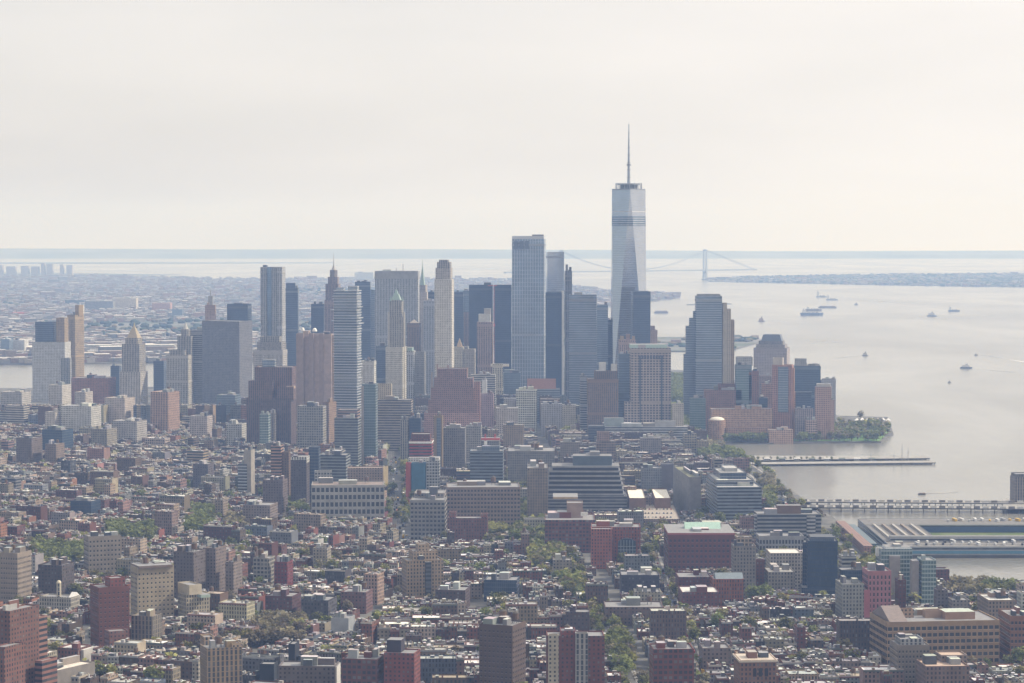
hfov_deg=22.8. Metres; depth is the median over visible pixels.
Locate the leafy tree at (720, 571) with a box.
[714,568,729,572]
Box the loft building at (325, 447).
[318,443,332,452]
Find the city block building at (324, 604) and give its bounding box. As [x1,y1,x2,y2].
[301,593,336,619]
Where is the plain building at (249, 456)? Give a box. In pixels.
[244,444,254,493]
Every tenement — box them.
[0,479,13,493]
[0,510,25,519]
[1,475,20,489]
[7,523,24,535]
[16,504,47,519]
[24,482,47,489]
[31,528,55,538]
[31,548,43,572]
[33,479,56,489]
[51,510,74,528]
[56,487,81,497]
[56,531,70,539]
[60,517,86,529]
[68,485,92,495]
[78,520,95,531]
[95,476,117,492]
[104,483,114,495]
[114,638,145,652]
[116,556,150,575]
[118,499,129,512]
[121,536,146,552]
[124,541,137,556]
[154,509,177,535]
[155,502,178,516]
[161,490,189,511]
[175,628,199,646]
[184,535,197,544]
[187,610,222,629]
[194,629,213,649]
[197,543,205,548]
[199,537,213,546]
[201,474,229,490]
[202,586,227,610]
[203,520,235,541]
[203,623,217,635]
[219,599,254,620]
[226,548,235,560]
[231,524,245,543]
[240,592,264,612]
[242,648,283,671]
[245,523,272,536]
[249,680,292,682]
[250,517,277,529]
[250,546,257,572]
[258,537,277,560]
[269,525,297,544]
[278,543,286,554]
[294,512,325,533]
[325,566,350,584]
[328,530,338,545]
[341,648,363,682]
[354,642,373,650]
[359,532,371,552]
[359,551,391,560]
[360,619,378,643]
[364,571,383,604]
[367,542,380,551]
[386,528,398,540]
[407,645,445,654]
[420,653,455,682]
[432,601,456,614]
[432,674,466,682]
[437,543,460,560]
[447,529,454,544]
[452,569,458,581]
[456,655,463,673]
[457,601,465,614]
[464,566,473,579]
[495,548,502,561]
[498,558,505,571]
[505,601,537,622]
[508,607,518,619]
[513,567,541,582]
[521,527,528,554]
[523,517,544,526]
[540,588,547,610]
[555,585,562,598]
[576,602,587,607]
[585,581,607,605]
[594,512,616,520]
[617,508,643,527]
[621,474,634,484]
[623,484,636,494]
[624,549,649,569]
[649,606,685,638]
[719,617,732,636]
[739,515,753,529]
[739,622,751,639]
[760,603,768,618]
[789,678,827,682]
[792,604,813,617]
[794,623,805,650]
[836,617,869,651]
[859,665,903,682]
[880,670,891,682]
[936,567,948,581]
[1017,589,1023,609]
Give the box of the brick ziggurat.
[424,364,480,437]
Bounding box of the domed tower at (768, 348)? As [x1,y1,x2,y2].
[753,334,789,375]
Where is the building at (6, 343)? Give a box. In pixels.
[0,337,13,349]
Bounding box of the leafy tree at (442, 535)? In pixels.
[439,530,446,538]
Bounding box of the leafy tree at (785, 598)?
[774,592,789,601]
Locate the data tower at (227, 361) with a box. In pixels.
[202,320,252,403]
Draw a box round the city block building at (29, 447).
[16,433,42,463]
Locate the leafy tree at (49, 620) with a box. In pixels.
[47,618,53,630]
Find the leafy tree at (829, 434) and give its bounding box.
[826,431,834,440]
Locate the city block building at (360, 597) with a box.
[341,581,372,613]
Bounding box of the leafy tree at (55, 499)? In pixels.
[49,496,60,501]
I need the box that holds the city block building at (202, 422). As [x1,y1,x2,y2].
[190,410,214,436]
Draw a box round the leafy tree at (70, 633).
[65,631,75,635]
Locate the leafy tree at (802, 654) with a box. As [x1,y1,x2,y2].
[793,650,811,659]
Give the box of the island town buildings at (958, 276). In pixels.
[706,272,1023,286]
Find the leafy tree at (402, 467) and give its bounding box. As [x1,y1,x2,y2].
[397,464,404,470]
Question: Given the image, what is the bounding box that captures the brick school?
[447,511,487,540]
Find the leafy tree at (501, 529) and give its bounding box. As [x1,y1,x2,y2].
[497,525,507,532]
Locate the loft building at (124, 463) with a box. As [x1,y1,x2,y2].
[117,456,140,470]
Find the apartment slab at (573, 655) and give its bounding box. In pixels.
[546,624,604,682]
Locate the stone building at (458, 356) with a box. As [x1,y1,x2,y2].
[454,338,463,367]
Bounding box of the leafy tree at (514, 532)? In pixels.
[508,529,520,538]
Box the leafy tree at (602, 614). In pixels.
[595,611,607,622]
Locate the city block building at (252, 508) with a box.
[243,499,277,518]
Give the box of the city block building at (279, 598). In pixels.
[265,583,300,611]
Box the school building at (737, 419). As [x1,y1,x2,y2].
[708,405,772,440]
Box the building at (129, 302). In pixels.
[112,297,137,308]
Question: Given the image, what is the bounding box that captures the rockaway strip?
[0,262,332,263]
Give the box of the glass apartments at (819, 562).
[799,534,837,595]
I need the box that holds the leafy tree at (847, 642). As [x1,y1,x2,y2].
[836,638,852,645]
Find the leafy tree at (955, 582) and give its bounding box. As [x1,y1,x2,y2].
[949,577,957,585]
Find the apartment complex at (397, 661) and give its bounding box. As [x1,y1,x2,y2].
[342,637,419,682]
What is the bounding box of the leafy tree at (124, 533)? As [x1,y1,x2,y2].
[119,527,129,536]
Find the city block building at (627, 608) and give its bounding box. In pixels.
[604,594,662,625]
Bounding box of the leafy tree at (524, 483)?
[520,480,526,486]
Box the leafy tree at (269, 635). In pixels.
[264,630,275,644]
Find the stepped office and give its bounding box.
[548,451,626,511]
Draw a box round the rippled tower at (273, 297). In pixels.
[260,265,285,348]
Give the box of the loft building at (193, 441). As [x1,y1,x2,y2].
[188,436,198,446]
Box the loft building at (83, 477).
[74,468,89,484]
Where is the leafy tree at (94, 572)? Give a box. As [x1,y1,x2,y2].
[89,569,98,575]
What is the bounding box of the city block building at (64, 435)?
[42,425,72,449]
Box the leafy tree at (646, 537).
[641,533,650,541]
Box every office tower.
[32,318,71,400]
[190,327,201,403]
[227,303,251,320]
[286,283,298,365]
[291,446,320,502]
[311,301,324,332]
[355,280,374,360]
[423,299,434,393]
[454,290,463,345]
[463,289,468,346]
[545,291,563,394]
[618,351,628,417]
[624,344,670,424]
[631,291,650,343]
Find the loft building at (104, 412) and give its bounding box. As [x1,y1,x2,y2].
[101,404,107,422]
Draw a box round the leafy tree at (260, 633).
[254,628,266,646]
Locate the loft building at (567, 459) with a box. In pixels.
[563,453,572,462]
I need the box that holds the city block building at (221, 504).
[215,492,227,515]
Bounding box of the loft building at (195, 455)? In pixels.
[187,449,208,461]
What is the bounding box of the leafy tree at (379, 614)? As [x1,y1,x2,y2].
[373,611,386,618]
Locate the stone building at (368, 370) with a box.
[361,357,375,384]
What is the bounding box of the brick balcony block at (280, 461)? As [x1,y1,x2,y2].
[271,441,290,495]
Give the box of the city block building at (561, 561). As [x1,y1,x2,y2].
[553,550,571,577]
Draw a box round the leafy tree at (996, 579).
[986,576,1000,583]
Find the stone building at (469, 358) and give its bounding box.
[463,346,475,376]
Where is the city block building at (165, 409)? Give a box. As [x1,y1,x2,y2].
[151,386,179,430]
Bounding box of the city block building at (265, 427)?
[260,411,270,443]
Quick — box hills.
[0,248,1023,258]
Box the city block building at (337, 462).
[321,450,349,480]
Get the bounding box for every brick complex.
[0,599,56,682]
[71,373,115,403]
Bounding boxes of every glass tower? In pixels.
[569,292,596,404]
[597,302,607,369]
[683,294,733,414]
[875,541,911,599]
[910,554,935,604]
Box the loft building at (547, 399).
[540,397,559,426]
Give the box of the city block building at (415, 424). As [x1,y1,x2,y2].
[409,412,421,440]
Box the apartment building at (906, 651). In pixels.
[889,633,929,682]
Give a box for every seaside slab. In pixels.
[0,265,3,274]
[6,266,16,275]
[21,266,29,274]
[31,266,39,274]
[41,263,45,274]
[46,264,53,274]
[60,264,63,273]
[66,265,72,274]
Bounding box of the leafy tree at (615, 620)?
[610,616,622,626]
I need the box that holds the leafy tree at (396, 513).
[392,509,401,522]
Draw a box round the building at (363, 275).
[354,272,373,279]
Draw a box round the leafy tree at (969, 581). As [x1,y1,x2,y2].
[964,576,974,584]
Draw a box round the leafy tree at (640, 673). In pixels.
[632,668,648,682]
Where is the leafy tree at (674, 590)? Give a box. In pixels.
[670,585,676,594]
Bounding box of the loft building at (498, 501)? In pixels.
[446,476,519,524]
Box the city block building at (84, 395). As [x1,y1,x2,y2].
[75,388,92,403]
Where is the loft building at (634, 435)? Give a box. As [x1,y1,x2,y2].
[625,431,646,438]
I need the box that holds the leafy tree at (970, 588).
[965,584,976,592]
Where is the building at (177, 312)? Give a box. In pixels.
[172,308,183,316]
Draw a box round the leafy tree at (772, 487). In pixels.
[766,484,776,492]
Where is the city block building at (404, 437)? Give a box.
[400,416,408,468]
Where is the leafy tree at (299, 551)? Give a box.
[296,547,303,557]
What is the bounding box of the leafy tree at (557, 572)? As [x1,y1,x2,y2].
[551,569,562,577]
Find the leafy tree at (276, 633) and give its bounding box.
[269,627,281,641]
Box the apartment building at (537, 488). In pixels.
[527,459,547,516]
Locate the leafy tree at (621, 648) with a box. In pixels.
[613,641,628,651]
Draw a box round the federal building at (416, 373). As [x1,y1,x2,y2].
[407,347,425,414]
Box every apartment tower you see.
[67,305,83,377]
[90,575,129,646]
[173,541,205,598]
[200,634,241,682]
[203,540,225,590]
[205,290,215,319]
[361,381,377,465]
[402,542,442,597]
[434,412,442,466]
[479,609,525,682]
[491,364,508,394]
[580,373,586,434]
[649,635,693,682]
[731,535,764,597]
[735,356,752,406]
[772,357,794,438]
[794,358,820,416]
[815,383,830,439]
[821,377,835,421]
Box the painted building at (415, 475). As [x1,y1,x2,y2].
[406,460,425,501]
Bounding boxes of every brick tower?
[246,359,296,444]
[587,362,618,434]
[650,326,657,343]
[749,368,758,404]
[895,572,905,607]
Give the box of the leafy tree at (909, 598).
[906,594,918,602]
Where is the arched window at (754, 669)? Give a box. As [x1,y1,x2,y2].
[753,668,756,676]
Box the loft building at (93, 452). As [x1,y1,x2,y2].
[87,446,109,459]
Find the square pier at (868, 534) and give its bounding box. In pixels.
[836,519,1023,557]
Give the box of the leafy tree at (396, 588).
[393,584,400,591]
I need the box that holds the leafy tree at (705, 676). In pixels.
[700,672,710,680]
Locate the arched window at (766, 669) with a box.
[764,668,767,676]
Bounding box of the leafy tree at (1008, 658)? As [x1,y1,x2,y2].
[1002,654,1014,663]
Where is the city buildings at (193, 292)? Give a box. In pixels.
[0,273,680,363]
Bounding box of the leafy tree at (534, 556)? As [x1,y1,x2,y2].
[527,554,539,566]
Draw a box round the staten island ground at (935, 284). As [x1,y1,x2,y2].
[708,273,1022,286]
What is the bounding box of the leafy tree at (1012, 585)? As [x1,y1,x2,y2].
[1005,580,1015,589]
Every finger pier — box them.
[801,505,1023,513]
[802,499,1023,505]
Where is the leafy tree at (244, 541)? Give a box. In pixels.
[239,539,250,546]
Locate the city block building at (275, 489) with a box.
[263,475,287,513]
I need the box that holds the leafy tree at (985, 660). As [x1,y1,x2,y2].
[983,657,991,666]
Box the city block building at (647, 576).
[620,566,658,592]
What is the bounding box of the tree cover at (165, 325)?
[0,287,609,335]
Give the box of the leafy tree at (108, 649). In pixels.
[103,645,112,652]
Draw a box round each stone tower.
[419,260,427,351]
[618,334,635,352]
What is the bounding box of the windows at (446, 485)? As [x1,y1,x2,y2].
[446,485,519,524]
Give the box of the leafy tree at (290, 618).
[284,615,294,624]
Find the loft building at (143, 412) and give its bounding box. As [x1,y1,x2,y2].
[141,404,145,419]
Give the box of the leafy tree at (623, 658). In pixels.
[618,655,629,667]
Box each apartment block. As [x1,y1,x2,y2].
[704,383,741,434]
[754,504,820,539]
[794,391,812,439]
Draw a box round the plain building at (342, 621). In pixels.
[331,610,354,632]
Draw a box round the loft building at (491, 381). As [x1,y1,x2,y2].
[471,370,495,404]
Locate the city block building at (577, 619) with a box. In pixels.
[566,604,589,630]
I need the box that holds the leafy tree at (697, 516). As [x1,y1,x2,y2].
[694,512,704,518]
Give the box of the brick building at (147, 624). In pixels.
[131,608,161,639]
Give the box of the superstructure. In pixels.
[805,307,821,310]
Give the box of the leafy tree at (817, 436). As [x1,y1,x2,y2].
[813,433,819,441]
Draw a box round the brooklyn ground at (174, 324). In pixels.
[0,276,676,364]
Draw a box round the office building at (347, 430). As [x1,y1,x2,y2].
[334,409,360,465]
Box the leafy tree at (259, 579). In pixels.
[252,575,264,581]
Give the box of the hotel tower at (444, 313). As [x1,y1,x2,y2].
[434,260,453,376]
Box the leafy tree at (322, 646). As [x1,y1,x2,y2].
[320,643,334,649]
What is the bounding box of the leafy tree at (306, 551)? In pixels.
[301,548,310,555]
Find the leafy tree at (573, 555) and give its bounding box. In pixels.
[567,550,580,560]
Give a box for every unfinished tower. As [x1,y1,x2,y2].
[477,308,493,373]
[564,264,571,403]
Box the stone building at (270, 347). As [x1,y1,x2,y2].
[253,336,286,379]
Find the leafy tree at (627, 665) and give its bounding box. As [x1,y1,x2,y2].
[618,659,633,672]
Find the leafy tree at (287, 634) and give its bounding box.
[280,629,295,639]
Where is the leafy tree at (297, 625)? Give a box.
[292,619,306,632]
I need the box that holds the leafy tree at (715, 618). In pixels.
[708,611,724,625]
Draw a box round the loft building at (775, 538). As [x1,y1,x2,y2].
[756,530,803,552]
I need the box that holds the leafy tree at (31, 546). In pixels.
[27,543,36,550]
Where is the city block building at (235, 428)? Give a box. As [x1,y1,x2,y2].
[227,419,245,445]
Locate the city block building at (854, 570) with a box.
[838,560,861,581]
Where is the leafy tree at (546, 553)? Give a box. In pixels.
[538,550,551,558]
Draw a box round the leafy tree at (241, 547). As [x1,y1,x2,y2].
[234,544,246,550]
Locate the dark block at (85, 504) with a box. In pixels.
[70,495,100,513]
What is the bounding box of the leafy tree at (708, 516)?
[704,512,713,519]
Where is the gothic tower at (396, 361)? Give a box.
[385,289,406,398]
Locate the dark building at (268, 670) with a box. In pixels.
[260,640,302,680]
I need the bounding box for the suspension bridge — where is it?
[504,249,756,281]
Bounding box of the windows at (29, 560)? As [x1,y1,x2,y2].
[18,560,31,596]
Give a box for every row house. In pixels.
[3,541,30,549]
[32,591,52,595]
[47,635,68,640]
[48,649,56,656]
[51,619,67,635]
[59,607,76,618]
[62,619,79,633]
[71,672,89,682]
[73,608,89,624]
[80,592,88,605]
[91,649,107,661]
[100,671,117,682]
[101,497,110,508]
[106,676,139,682]
[107,652,123,663]
[119,647,148,664]
[122,664,139,675]
[127,510,153,518]
[130,665,147,676]
[131,495,151,501]
[136,553,159,557]
[138,653,164,665]
[140,678,165,682]
[143,638,171,647]
[146,664,180,682]
[158,540,183,546]
[163,656,194,679]
[166,642,196,655]
[174,478,186,487]
[192,656,199,680]
[218,621,231,633]
[222,634,240,641]
[230,620,258,646]
[233,637,247,646]
[238,585,258,594]
[242,556,249,573]
[243,670,259,682]
[257,585,274,592]
[257,643,275,653]
[278,653,304,660]
[279,644,308,653]
[288,586,299,591]
[299,639,313,646]
[304,569,324,580]
[304,648,320,654]
[307,542,322,554]
[307,619,330,631]
[317,587,333,593]
[317,649,339,659]
[319,635,338,643]
[320,523,332,533]
[330,641,352,649]
[337,515,357,521]
[339,584,360,589]
[343,608,359,617]
[349,557,370,568]
[352,524,363,538]
[353,568,371,576]
[354,634,370,643]
[364,561,373,568]
[372,519,385,530]
[373,516,391,524]
[377,620,389,639]
[379,614,411,620]
[379,619,409,626]
[384,576,393,588]
[390,627,398,636]
[399,623,410,640]
[403,596,422,602]
[405,641,412,647]
[406,631,421,642]
[409,542,430,547]
[411,623,435,638]
[412,614,440,626]
[433,644,463,650]
[436,622,448,639]
[449,619,477,625]
[449,623,456,638]
[451,613,470,620]
[457,624,466,636]
[464,640,474,650]
[464,659,478,667]
[465,541,483,554]
[467,624,477,638]
[471,580,481,598]
[478,541,504,553]
[483,570,499,578]
[484,613,498,617]
[505,536,520,552]
[520,579,537,593]
[526,667,539,682]
[529,648,545,656]
[530,622,556,638]
[549,611,561,630]
[560,597,576,606]
[561,611,565,626]
[605,655,619,671]
[606,670,620,681]
[637,627,648,639]
[645,496,651,503]
[645,639,655,657]
[697,613,710,627]
[699,639,720,642]
[700,567,730,571]
[705,668,730,682]
[707,659,720,668]
[714,672,728,682]
[723,599,745,605]
[729,638,743,646]
[734,648,744,652]
[748,601,765,610]
[754,618,770,627]
[757,647,787,658]
[763,635,783,647]
[765,594,777,605]
[769,605,790,617]
[779,657,803,668]
[785,593,812,600]
[786,669,818,679]
[800,646,827,653]
[801,655,815,667]
[807,635,822,647]
[815,617,829,624]
[819,671,838,682]
[820,631,835,636]
[825,649,854,658]
[826,600,834,616]
[830,652,860,667]
[835,667,858,682]
[868,652,880,663]
[906,602,920,607]
[967,662,976,669]
[972,660,987,673]
[989,666,1014,674]
[1004,676,1020,682]
[1007,592,1016,600]
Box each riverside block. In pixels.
[672,400,683,425]
[690,395,705,428]
[759,374,771,396]
[759,395,767,407]
[762,380,771,407]
[805,417,816,440]
[831,397,833,439]
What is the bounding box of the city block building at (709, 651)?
[699,638,730,670]
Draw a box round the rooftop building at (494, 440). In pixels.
[481,434,499,445]
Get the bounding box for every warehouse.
[627,489,645,508]
[652,489,670,507]
[663,520,734,577]
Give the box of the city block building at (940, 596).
[934,583,947,607]
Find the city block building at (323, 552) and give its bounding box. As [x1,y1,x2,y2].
[313,543,330,567]
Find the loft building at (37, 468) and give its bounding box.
[27,465,47,470]
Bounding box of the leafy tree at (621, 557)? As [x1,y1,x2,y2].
[616,552,625,561]
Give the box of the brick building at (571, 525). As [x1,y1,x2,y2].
[545,493,594,552]
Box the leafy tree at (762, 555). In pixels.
[757,551,765,557]
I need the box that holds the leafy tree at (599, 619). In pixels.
[595,615,601,625]
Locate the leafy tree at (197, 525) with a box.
[193,522,202,529]
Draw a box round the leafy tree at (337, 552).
[331,548,342,558]
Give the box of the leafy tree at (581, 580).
[578,577,588,585]
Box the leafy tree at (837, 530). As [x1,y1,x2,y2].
[831,526,840,536]
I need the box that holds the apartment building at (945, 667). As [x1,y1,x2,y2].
[916,651,969,682]
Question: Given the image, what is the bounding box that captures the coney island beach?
[4,273,179,274]
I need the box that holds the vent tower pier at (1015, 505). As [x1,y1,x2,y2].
[1003,499,1023,512]
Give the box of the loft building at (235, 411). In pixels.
[230,402,240,419]
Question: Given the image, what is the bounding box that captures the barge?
[818,306,836,307]
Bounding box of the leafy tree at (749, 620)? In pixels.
[741,614,757,627]
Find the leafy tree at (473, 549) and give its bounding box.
[467,545,479,552]
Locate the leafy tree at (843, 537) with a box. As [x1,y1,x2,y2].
[839,534,848,544]
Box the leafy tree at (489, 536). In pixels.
[484,533,497,540]
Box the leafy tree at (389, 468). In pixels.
[384,464,392,474]
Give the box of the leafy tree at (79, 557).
[74,554,83,561]
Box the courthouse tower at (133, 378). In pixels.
[119,323,147,404]
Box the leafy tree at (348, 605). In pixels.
[341,599,353,609]
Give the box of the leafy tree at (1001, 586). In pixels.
[993,581,1011,589]
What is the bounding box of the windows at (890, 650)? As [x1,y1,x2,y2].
[889,650,897,667]
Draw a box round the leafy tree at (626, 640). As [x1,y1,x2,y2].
[621,637,636,648]
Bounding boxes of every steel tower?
[469,282,492,373]
[494,285,511,371]
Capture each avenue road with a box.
[387,451,409,539]
[582,590,636,682]
[648,541,702,679]
[749,466,787,503]
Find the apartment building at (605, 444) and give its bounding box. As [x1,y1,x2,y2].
[596,431,615,460]
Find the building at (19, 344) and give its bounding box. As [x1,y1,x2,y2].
[13,338,28,350]
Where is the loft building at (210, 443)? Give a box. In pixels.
[204,439,217,448]
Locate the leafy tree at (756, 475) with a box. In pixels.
[753,471,760,479]
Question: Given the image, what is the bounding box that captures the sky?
[0,0,1023,250]
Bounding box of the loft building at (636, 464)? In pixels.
[613,460,646,471]
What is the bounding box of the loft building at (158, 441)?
[145,436,169,445]
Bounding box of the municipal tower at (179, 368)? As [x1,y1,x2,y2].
[166,322,193,403]
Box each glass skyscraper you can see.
[512,234,545,388]
[546,252,563,291]
[610,125,645,370]
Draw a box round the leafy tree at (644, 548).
[641,542,653,552]
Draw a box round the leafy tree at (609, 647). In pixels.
[605,643,615,653]
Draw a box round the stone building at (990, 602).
[977,588,1015,618]
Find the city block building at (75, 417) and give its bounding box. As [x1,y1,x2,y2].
[61,402,100,430]
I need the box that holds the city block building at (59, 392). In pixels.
[49,381,70,404]
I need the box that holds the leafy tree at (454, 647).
[449,645,461,650]
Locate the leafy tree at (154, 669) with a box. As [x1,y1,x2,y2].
[145,663,164,678]
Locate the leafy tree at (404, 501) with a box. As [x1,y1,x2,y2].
[399,497,408,505]
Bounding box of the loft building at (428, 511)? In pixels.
[410,486,446,540]
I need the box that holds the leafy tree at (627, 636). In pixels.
[623,634,635,645]
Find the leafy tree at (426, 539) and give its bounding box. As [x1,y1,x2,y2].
[421,536,431,541]
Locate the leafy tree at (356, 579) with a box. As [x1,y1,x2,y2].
[352,577,362,585]
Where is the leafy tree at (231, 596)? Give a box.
[228,589,237,599]
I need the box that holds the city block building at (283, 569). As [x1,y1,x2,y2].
[274,554,292,585]
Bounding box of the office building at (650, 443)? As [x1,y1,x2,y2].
[640,432,661,453]
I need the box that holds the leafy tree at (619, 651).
[615,648,626,654]
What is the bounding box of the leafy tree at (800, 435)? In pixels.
[795,432,804,441]
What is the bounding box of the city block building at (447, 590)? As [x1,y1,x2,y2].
[435,581,469,606]
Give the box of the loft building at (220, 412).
[216,402,225,422]
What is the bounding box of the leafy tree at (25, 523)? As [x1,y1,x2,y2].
[15,519,29,527]
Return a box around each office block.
[110,363,121,395]
[153,358,165,390]
[376,343,387,383]
[428,290,433,300]
[608,317,610,369]
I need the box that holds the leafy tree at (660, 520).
[657,517,666,523]
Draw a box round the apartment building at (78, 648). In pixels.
[58,641,92,660]
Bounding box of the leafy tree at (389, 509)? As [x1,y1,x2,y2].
[384,506,393,514]
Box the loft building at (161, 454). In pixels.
[152,450,169,458]
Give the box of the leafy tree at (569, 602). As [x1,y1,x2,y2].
[562,600,573,606]
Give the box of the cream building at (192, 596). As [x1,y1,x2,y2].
[178,581,209,615]
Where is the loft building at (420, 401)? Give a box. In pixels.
[415,397,428,405]
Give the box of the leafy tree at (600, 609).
[591,606,603,612]
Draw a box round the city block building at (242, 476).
[238,459,246,492]
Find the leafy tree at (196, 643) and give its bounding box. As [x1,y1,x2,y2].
[191,639,199,648]
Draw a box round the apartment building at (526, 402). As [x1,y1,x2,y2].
[516,384,536,434]
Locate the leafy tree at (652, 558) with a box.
[649,554,655,562]
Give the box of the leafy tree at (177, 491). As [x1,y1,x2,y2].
[172,487,181,492]
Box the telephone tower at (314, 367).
[296,328,333,415]
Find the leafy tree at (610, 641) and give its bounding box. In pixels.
[605,638,620,649]
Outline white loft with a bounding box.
[311,466,384,519]
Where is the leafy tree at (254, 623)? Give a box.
[248,619,261,628]
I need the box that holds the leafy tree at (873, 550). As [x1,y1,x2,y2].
[871,545,875,555]
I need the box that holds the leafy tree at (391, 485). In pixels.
[387,482,395,488]
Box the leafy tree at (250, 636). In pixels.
[243,632,259,647]
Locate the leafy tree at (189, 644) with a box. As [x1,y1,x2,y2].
[182,640,192,646]
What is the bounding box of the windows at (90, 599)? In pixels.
[90,599,96,644]
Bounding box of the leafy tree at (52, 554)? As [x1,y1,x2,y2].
[46,551,56,559]
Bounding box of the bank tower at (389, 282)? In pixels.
[375,268,419,359]
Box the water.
[0,259,1023,581]
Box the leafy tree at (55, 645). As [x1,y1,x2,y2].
[48,640,62,653]
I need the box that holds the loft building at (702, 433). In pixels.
[695,429,706,439]
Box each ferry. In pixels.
[927,311,936,316]
[960,363,971,368]
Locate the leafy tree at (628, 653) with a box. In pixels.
[624,651,634,661]
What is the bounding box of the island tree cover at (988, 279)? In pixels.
[710,272,1023,286]
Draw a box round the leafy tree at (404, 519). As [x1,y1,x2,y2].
[400,514,409,522]
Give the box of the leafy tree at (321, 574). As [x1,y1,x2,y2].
[317,569,324,578]
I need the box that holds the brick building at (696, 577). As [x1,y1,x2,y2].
[675,569,709,598]
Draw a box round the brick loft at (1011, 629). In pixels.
[998,606,1023,663]
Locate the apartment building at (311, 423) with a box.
[297,402,326,447]
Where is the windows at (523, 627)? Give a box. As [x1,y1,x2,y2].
[513,627,523,682]
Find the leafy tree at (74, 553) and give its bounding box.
[71,549,79,559]
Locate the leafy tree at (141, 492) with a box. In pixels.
[134,489,146,495]
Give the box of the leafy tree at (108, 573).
[103,570,115,575]
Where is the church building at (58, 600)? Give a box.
[39,580,79,610]
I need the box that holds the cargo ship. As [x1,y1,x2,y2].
[948,307,959,311]
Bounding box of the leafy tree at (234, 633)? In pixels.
[225,628,239,634]
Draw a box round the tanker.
[800,308,822,315]
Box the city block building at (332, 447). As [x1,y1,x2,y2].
[327,444,344,452]
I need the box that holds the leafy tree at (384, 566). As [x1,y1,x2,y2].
[380,563,389,568]
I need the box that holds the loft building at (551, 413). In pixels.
[541,399,561,435]
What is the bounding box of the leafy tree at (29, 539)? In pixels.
[24,537,35,541]
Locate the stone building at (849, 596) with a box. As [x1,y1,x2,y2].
[835,575,863,617]
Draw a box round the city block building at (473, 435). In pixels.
[466,422,481,461]
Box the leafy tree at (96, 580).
[90,577,102,583]
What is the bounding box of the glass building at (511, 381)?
[503,369,520,394]
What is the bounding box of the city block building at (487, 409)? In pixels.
[481,389,493,427]
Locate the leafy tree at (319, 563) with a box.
[314,559,323,566]
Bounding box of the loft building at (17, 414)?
[6,404,28,423]
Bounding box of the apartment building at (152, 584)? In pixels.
[131,555,173,616]
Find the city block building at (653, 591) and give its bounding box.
[633,585,660,600]
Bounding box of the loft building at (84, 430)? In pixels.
[79,426,96,433]
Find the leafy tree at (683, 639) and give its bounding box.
[677,636,691,642]
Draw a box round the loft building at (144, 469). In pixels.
[128,466,153,472]
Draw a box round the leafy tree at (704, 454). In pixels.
[700,451,707,458]
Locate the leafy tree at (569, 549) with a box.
[565,546,576,552]
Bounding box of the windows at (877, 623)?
[870,618,998,663]
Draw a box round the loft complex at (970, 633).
[870,605,999,667]
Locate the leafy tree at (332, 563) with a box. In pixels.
[323,558,336,567]
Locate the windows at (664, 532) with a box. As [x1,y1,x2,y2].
[664,532,667,565]
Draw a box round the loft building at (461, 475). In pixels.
[456,469,469,480]
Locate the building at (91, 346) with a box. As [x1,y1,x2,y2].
[85,343,176,348]
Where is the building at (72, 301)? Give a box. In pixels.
[65,299,85,304]
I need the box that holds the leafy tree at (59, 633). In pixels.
[55,629,64,635]
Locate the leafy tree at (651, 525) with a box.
[646,521,654,528]
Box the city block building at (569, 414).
[562,399,575,427]
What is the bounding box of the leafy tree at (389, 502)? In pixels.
[385,497,392,506]
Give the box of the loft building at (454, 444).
[443,421,465,467]
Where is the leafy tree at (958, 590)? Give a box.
[951,586,962,592]
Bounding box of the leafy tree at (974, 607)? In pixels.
[971,600,976,609]
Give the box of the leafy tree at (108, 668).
[102,663,117,674]
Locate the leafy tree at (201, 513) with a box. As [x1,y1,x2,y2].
[196,510,203,517]
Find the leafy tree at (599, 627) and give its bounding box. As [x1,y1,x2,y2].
[593,623,604,631]
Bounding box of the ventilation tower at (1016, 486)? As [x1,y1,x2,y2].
[1010,472,1023,501]
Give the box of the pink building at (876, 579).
[862,562,890,617]
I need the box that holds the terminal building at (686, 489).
[673,466,700,511]
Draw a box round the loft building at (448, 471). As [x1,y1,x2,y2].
[440,466,455,476]
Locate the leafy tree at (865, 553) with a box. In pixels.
[860,551,872,559]
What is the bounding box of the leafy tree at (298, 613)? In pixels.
[293,608,305,618]
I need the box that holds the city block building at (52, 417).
[45,407,60,428]
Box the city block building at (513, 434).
[503,421,523,446]
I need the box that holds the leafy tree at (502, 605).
[496,602,504,612]
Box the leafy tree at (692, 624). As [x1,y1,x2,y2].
[686,619,696,627]
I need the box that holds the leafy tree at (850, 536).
[846,534,853,541]
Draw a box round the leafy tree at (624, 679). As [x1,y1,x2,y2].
[621,676,629,682]
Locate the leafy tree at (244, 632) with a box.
[240,628,254,640]
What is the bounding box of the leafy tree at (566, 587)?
[563,582,574,594]
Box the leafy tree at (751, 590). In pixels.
[744,585,761,598]
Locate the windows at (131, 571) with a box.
[131,571,136,613]
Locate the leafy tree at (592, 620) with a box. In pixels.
[589,617,595,629]
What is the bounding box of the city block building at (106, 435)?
[91,425,116,445]
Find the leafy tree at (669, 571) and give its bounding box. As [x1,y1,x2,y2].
[665,566,674,579]
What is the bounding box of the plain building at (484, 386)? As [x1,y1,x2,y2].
[482,377,486,392]
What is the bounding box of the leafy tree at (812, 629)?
[808,625,818,631]
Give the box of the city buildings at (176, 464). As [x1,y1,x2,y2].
[0,394,1023,682]
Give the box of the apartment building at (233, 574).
[225,554,241,594]
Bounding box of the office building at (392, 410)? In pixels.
[378,383,412,450]
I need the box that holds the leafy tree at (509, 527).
[504,525,516,531]
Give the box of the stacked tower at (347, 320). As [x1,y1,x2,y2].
[331,286,362,416]
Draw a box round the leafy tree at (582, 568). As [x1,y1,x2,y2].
[574,563,586,572]
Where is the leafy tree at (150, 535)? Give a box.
[145,530,153,539]

